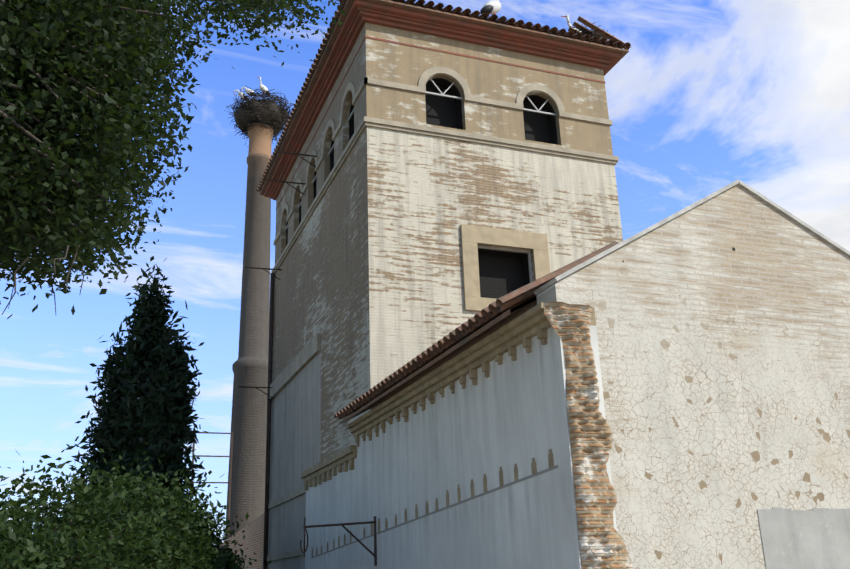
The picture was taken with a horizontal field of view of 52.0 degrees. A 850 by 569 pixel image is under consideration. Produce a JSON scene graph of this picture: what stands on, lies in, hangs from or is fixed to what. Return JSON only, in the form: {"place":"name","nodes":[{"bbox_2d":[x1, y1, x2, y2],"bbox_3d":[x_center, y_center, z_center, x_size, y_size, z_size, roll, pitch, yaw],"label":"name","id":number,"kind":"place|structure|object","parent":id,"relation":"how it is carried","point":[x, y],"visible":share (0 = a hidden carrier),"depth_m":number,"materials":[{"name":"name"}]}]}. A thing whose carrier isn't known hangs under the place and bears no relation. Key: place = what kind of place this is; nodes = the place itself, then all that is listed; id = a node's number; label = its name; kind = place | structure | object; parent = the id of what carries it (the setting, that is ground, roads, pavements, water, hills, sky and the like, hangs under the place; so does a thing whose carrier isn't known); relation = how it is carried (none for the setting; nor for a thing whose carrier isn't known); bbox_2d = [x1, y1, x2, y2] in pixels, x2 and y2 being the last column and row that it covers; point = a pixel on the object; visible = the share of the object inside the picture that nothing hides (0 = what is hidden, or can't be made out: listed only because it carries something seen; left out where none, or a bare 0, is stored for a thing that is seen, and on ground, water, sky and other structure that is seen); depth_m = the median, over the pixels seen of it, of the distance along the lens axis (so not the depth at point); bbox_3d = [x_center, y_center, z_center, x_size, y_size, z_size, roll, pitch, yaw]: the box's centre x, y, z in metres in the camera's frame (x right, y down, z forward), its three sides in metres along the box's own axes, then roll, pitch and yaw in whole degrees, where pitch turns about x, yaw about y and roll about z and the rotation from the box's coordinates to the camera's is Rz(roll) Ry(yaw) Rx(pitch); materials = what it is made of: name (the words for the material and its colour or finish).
{"place":"outdoors","nodes":[
{"label":"outdoors","id":0,"kind":"place"},
{"bbox_2d":[0,0,344,318],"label":"tree","id":1,"kind":"object","parent":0,"point":[141,59],"depth_m":8.29,"materials":[{"name":"green plant"}]},
{"bbox_2d":[0,0,849,541],"label":"sky","id":2,"kind":"structure","parent":0,"point":[707,96],"materials":[{"name":"blue"}]},
{"bbox_2d":[268,22,622,568],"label":"tower","id":3,"kind":"structure","parent":0,"point":[368,285],"depth_m":20.77,"materials":[{"name":"paint"}]},
{"bbox_2d":[238,151,315,568],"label":"tower ironwork","id":4,"kind":"object","parent":3,"relation":"attached to","point":[268,443],"visible":0.85,"depth_m":26.89,"materials":[{"name":"black metal"}]},
{"bbox_2d":[285,79,555,230],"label":"window frames","id":5,"kind":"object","parent":3,"relation":"on","point":[454,97],"visible":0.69,"depth_m":21.66,"materials":[{"name":"grey"}]},
{"bbox_2d":[264,0,621,209],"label":"tower cornice","id":6,"kind":"structure","parent":3,"relation":"attached to","point":[360,13],"depth_m":21.86,"materials":[{"name":"red paint"}]},
{"bbox_2d":[267,66,618,560],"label":"wall moldings","id":7,"kind":"structure","parent":3,"relation":"attached to","point":[306,355],"depth_m":21.59,"materials":[{"name":"beige paint"}]},
{"bbox_2d":[256,0,631,195],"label":"tower roof","id":8,"kind":"structure","parent":3,"relation":"on","point":[614,44],"depth_m":22.10,"materials":[{"name":"brown tile"}]},
{"bbox_2d":[480,0,500,14],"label":"stork","id":9,"kind":"object","parent":3,"relation":"on","point":[491,7],"visible":0.75,"depth_m":22.50,"materials":[{"name":"white"}]},
{"bbox_2d":[460,224,549,311],"bbox_3d":[1.861,-0.306,19.745,2.180,2.020,0.080,5,-20,-20],"label":"window surround","id":10,"kind":"object","parent":3,"relation":"attached to","point":[472,236],"visible":0.77,"depth_m":19.76,"materials":[{"name":"beige stone"}]},
{"bbox_2d":[478,246,531,282],"bbox_3d":[1.797,-0.209,19.866,1.420,1.300,0.060,5,-20,-20],"label":"square window","id":11,"kind":"structure","parent":3,"relation":"attached to","point":[516,251],"depth_m":20.12,"materials":[{"name":"grey"}]},
{"bbox_2d":[569,22,613,39],"bbox_3d":[4.248,-6.347,23.175,1.477,0.740,1.463,5,-20,-20],"label":"nest","id":12,"kind":"object","parent":3,"relation":"on","point":[593,33],"visible":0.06,"depth_m":22.72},
{"bbox_2d":[561,15,580,31],"bbox_3d":[4.044,-6.854,23.357,0.990,0.716,0.316,5,-20,-20],"label":"stork","id":13,"kind":"object","parent":12,"relation":"on","point":[568,20],"visible":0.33,"depth_m":23.27,"materials":[{"name":"white"}]},
{"bbox_2d":[536,184,849,568],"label":"gable wall","id":14,"kind":"structure","parent":0,"point":[723,326],"depth_m":10.64,"materials":[{"name":"white paint"}]},
{"bbox_2d":[543,302,632,568],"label":"broken wall end","id":15,"kind":"structure","parent":14,"relation":"attached to","point":[602,544],"depth_m":9.64,"materials":[{"name":"brick"}]},
{"bbox_2d":[534,180,849,294],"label":"roof edge trim","id":16,"kind":"structure","parent":14,"relation":"on","point":[690,207],"depth_m":11.37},
{"bbox_2d":[757,507,849,568],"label":"cement patch","id":17,"kind":"object","parent":14,"relation":"attached to","point":[816,538],"visible":1,"depth_m":10.31,"materials":[{"name":"white concrete"}]},
{"label":"ground","id":18,"kind":"structure","parent":0,"visible":0},
{"bbox_2d":[0,479,161,568],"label":"shrub foliage","id":19,"kind":"object","parent":18,"relation":"on","point":[12,556],"depth_m":11.21,"materials":[{"name":"green plant"}]},
{"bbox_2d":[57,327,131,523],"bbox_3d":[-8.997,6.060,24.916,3.226,10.390,3.245,5,-20,-20],"label":"cypress tree","id":20,"kind":"object","parent":18,"relation":"on","point":[98,437],"visible":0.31,"depth_m":25.29,"materials":[{"name":"green plant"}]},
{"bbox_2d":[0,436,249,568],"bbox_3d":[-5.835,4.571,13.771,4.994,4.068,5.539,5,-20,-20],"label":"shrub foliage","id":21,"kind":"object","parent":18,"relation":"on","point":[122,546],"depth_m":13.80,"materials":[{"name":"green plant"}]},
{"bbox_2d":[90,258,195,516],"bbox_3d":[-7.969,4.788,24.696,2.960,11.596,3.883,17,-26,-43],"label":"cypress tree","id":22,"kind":"object","parent":18,"relation":"on","point":[150,311],"visible":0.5,"depth_m":25.09,"materials":[{"name":"green plant"}]},
{"bbox_2d":[151,359,184,485],"bbox_3d":[-7.022,5.838,23.337,1.267,7.937,0.986,5,-20,-20],"label":"cypress trunk","id":23,"kind":"object","parent":18,"relation":"on","point":[166,448],"visible":0.04,"depth_m":23.65,"materials":[{"name":"brown plant"}]},
{"bbox_2d":[113,301,224,566],"bbox_3d":[-6.840,5.136,23.719,3.362,9.647,2.842,-7,-20,15],"label":"cypress tree","id":24,"kind":"object","parent":18,"relation":"on","point":[167,393],"visible":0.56,"depth_m":23.88,"materials":[{"name":"green plant"}]},
{"bbox_2d":[108,515,238,568],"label":"shrub foliage","id":25,"kind":"object","parent":18,"relation":"on","point":[177,563],"depth_m":15.43,"materials":[{"name":"green plant"}]},
{"bbox_2d":[190,432,232,537],"bbox_3d":[-8.596,9.823,34.664,1.600,7.880,0.070,5,-20,-20],"label":"steel frame","id":26,"kind":"object","parent":18,"relation":"on","point":[230,456],"visible":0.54,"depth_m":35.52,"materials":[{"name":"metal"}]},
{"bbox_2d":[155,484,270,568],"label":"shrub foliage","id":27,"kind":"object","parent":18,"relation":"on","point":[204,528],"depth_m":22.31,"materials":[{"name":"green plant"}]},
{"bbox_2d":[203,541,255,568],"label":"shrub foliage","id":28,"kind":"object","parent":18,"relation":"on","point":[230,550],"visible":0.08,"depth_m":24.01,"materials":[{"name":"green plant"}]},
{"bbox_2d":[220,513,263,568],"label":"brick wall","id":29,"kind":"structure","parent":18,"relation":"on","point":[253,540],"depth_m":28.42,"materials":[{"name":"brown brick"}]},
{"bbox_2d":[225,122,273,539],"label":"chimney","id":30,"kind":"object","parent":18,"relation":"on","point":[249,408],"visible":0.75,"depth_m":40.29,"materials":[{"name":"brick"}]},
{"bbox_2d":[224,85,293,143],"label":"stork nest","id":31,"kind":"object","parent":30,"relation":"attached to","point":[264,110],"visible":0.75,"depth_m":44.19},
{"bbox_2d":[234,90,246,100],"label":"stork","id":32,"kind":"object","parent":31,"relation":"on","point":[241,95],"visible":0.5,"depth_m":44.77,"materials":[{"name":"white"}]},
{"bbox_2d":[241,87,254,96],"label":"stork","id":33,"kind":"object","parent":31,"relation":"on","point":[248,91],"visible":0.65,"depth_m":44.66,"materials":[{"name":"white"}]},
{"bbox_2d":[257,77,270,96],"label":"stork","id":34,"kind":"object","parent":31,"relation":"on","point":[264,88],"visible":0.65,"depth_m":44.64,"materials":[{"name":"white"}]},
{"bbox_2d":[305,325,616,568],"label":"side wall","id":35,"kind":"structure","parent":18,"relation":"on","point":[507,414],"depth_m":11.97,"materials":[{"name":"white paint"}]},
{"bbox_2d":[300,516,376,565],"bbox_3d":[-1.519,4.537,15.371,1.389,0.850,0.118,5,-20,-20],"label":"lamp bracket","id":36,"kind":"object","parent":35,"relation":"attached to","point":[374,554],"visible":0.98,"depth_m":15.47,"materials":[{"name":"metal"}]},
{"bbox_2d":[312,449,553,556],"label":"spikes","id":37,"kind":"object","parent":35,"relation":"attached to","point":[550,463],"visible":0.85,"depth_m":12.31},
{"bbox_2d":[311,465,557,558],"bbox_3d":[-0.552,4.138,14.810,0.004,0.577,11.641,5,-20,-20],"label":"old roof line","id":38,"kind":"object","parent":35,"relation":"attached to","point":[505,485],"visible":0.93,"depth_m":12.38,"materials":[{"name":"grey"}]},
{"bbox_2d":[301,302,595,490],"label":"cornice","id":39,"kind":"structure","parent":35,"relation":"attached to","point":[523,329],"depth_m":12.98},
{"bbox_2d":[334,242,617,424],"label":"gable roof","id":40,"kind":"structure","parent":35,"relation":"on","point":[498,313],"depth_m":12.16,"materials":[{"name":"brown tile"}]}
]}

